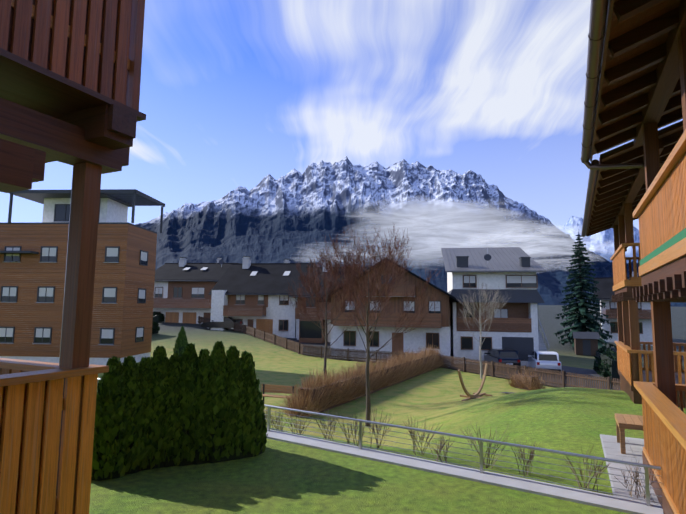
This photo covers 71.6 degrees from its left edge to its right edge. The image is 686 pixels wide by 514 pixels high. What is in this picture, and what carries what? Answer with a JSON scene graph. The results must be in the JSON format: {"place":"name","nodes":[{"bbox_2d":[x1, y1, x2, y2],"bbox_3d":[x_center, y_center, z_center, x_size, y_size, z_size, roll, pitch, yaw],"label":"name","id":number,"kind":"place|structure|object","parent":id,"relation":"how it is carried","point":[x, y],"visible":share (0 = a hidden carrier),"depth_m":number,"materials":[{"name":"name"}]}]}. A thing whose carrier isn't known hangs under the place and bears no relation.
{"place":"outdoors","nodes":[
{"label":"outdoors","id":0,"kind":"place"},
{"bbox_2d":[0,0,682,230],"label":"sky","id":1,"kind":"structure","parent":0,"point":[234,94],"materials":[{"name":"blue"}]},
{"bbox_2d":[292,240,394,263],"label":"cloud","id":2,"kind":"structure","parent":0,"point":[332,254],"depth_m":1360.14,"materials":[{"name":"white"}]},
{"bbox_2d":[89,305,685,513],"bbox_3d":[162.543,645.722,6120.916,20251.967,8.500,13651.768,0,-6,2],"label":"lawn","id":3,"kind":"structure","parent":0,"point":[278,477],"depth_m":8.20,"materials":[{"name":"green plant"}]},
{"bbox_2d":[91,326,267,480],"bbox_3d":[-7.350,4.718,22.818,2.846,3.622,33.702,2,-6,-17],"label":"thuja hedge","id":4,"kind":"object","parent":3,"relation":"on","point":[184,405],"visible":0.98,"depth_m":7.34,"materials":[{"name":"green plant"}]},
{"bbox_2d":[201,317,242,329],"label":"black sedan car","id":5,"kind":"object","parent":3,"relation":"on","point":[228,322],"visible":0.67,"depth_m":54.12,"materials":[{"name":"black paint"}]},
{"bbox_2d":[261,384,295,406],"bbox_3d":[-2.902,6.038,20.615,1.700,0.880,0.480,-2,-6,19],"label":"park bench","id":6,"kind":"object","parent":3,"relation":"on","point":[283,388],"visible":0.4,"depth_m":20.80,"materials":[{"name":"brown wood"}]},
{"bbox_2d":[0,189,652,366],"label":"village houses","id":7,"kind":"structure","parent":3,"relation":"on","point":[134,289],"depth_m":40.98,"materials":[{"name":"brown wood"}]},
{"bbox_2d":[0,0,685,513],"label":"chalet building","id":8,"kind":"structure","parent":3,"relation":"on","point":[70,74],"depth_m":4.05,"materials":[{"name":"orange wood"}]},
{"bbox_2d":[284,222,442,425],"bbox_3d":[0.422,2.550,20.144,4.717,7.794,11.117,3,-6,-20],"label":"bare tree","id":9,"kind":"object","parent":3,"relation":"on","point":[352,270],"visible":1,"depth_m":18.05,"materials":[{"name":"brown plant"}]},
{"bbox_2d":[97,381,656,499],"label":"shrubs","id":10,"kind":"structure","parent":3,"relation":"on","point":[531,457],"depth_m":7.54,"materials":[{"name":"plant"}]},
{"bbox_2d":[97,378,662,513],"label":"railing fence","id":11,"kind":"object","parent":3,"relation":"on","point":[620,499],"visible":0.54,"depth_m":6.95,"materials":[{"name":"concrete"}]},
{"bbox_2d":[615,413,643,453],"bbox_3d":[5.097,3.080,8.244,0.600,0.505,0.840,-2,-7,25],"label":"garden table","id":12,"kind":"object","parent":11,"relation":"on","point":[627,421],"visible":0.58,"depth_m":8.05,"materials":[{"name":"brown wood"}]},
{"bbox_2d":[198,316,619,389],"bbox_3d":[-5.864,7.130,46.221,3.836,4.001,64.098,6,-8,-42],"label":"picket fence","id":13,"kind":"object","parent":3,"relation":"on","point":[316,351],"visible":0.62,"depth_m":32.80,"materials":[{"name":"brown wood"}]},
{"bbox_2d":[458,363,492,400],"bbox_3d":[5.863,5.614,21.318,3.133,1.403,1.302,6,-8,-40],"label":"hammock stand","id":14,"kind":"object","parent":3,"relation":"on","point":[469,396],"visible":0.98,"depth_m":21.42,"materials":[{"name":"beige wood"}]},
{"bbox_2d":[456,277,511,378],"bbox_3d":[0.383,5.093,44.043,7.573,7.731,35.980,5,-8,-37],"label":"bare birch tree","id":15,"kind":"object","parent":3,"relation":"on","point":[480,310],"visible":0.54,"depth_m":29.65,"materials":[{"name":"brown plant"}]},
{"bbox_2d":[554,232,616,349],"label":"spruce tree","id":16,"kind":"object","parent":3,"relation":"on","point":[581,315],"visible":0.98,"depth_m":52.68,"materials":[{"name":"green plant"}]},
{"bbox_2d":[135,156,685,306],"bbox_3d":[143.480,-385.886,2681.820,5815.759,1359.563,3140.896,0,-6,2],"label":"mountain","id":17,"kind":"structure","parent":0,"point":[268,218],"depth_m":3185.28,"materials":[{"name":"grey stone"}]},
{"bbox_2d":[238,331,619,389],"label":"street asphalt","id":18,"kind":"structure","parent":0,"point":[582,371],"depth_m":37.66,"materials":[{"name":"grey asphalt"}]},
{"bbox_2d":[152,311,619,384],"bbox_3d":[-1.946,7.558,45.767,48.652,4.335,27.193,0,-6,8],"label":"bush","id":19,"kind":"object","parent":18,"relation":"on","point":[605,363],"visible":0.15,"depth_m":34.68,"materials":[{"name":"green plant"}]},
{"bbox_2d":[484,349,520,369],"bbox_3d":[13.096,8.469,39.677,2.013,1.674,4.356,0,-6,2],"label":"black suv","id":20,"kind":"object","parent":18,"relation":"on","point":[506,356],"visible":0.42,"depth_m":37.84,"materials":[{"name":"black paint"}]},
{"bbox_2d":[528,351,561,372],"bbox_3d":[15.935,8.303,37.815,1.980,1.674,4.300,-1,-6,14],"label":"white suv","id":21,"kind":"object","parent":18,"relation":"on","point":[548,360],"visible":0.83,"depth_m":35.97,"materials":[{"name":"white paint"}]},
{"bbox_2d":[279,345,620,417],"bbox_3d":[7.899,6.197,24.695,14.254,2.280,20.046,-3,-7,27],"label":"hedge","id":22,"kind":"object","parent":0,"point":[320,395],"visible":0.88,"depth_m":23.52,"materials":[{"name":"brown plant"}]},
{"bbox_2d":[340,195,563,271],"bbox_3d":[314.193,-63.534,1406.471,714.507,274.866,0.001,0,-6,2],"label":"cloud","id":23,"kind":"structure","parent":0,"point":[432,241],"depth_m":1409.84,"materials":[{"name":"white"}]},
{"bbox_2d":[454,225,613,273],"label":"cloud","id":24,"kind":"structure","parent":0,"point":[536,250],"depth_m":1297.04,"materials":[{"name":"white"}]},
{"bbox_2d":[572,332,599,355],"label":"garden shed","id":25,"kind":"structure","parent":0,"point":[585,343],"depth_m":47.97,"materials":[{"name":"brown wood"}]},
{"bbox_2d":[562,216,639,262],"bbox_3d":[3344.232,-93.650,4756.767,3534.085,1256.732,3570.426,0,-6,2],"label":"mountain","id":26,"kind":"structure","parent":0,"point":[607,236],"depth_m":5636.60,"materials":[{"name":"white snow"}]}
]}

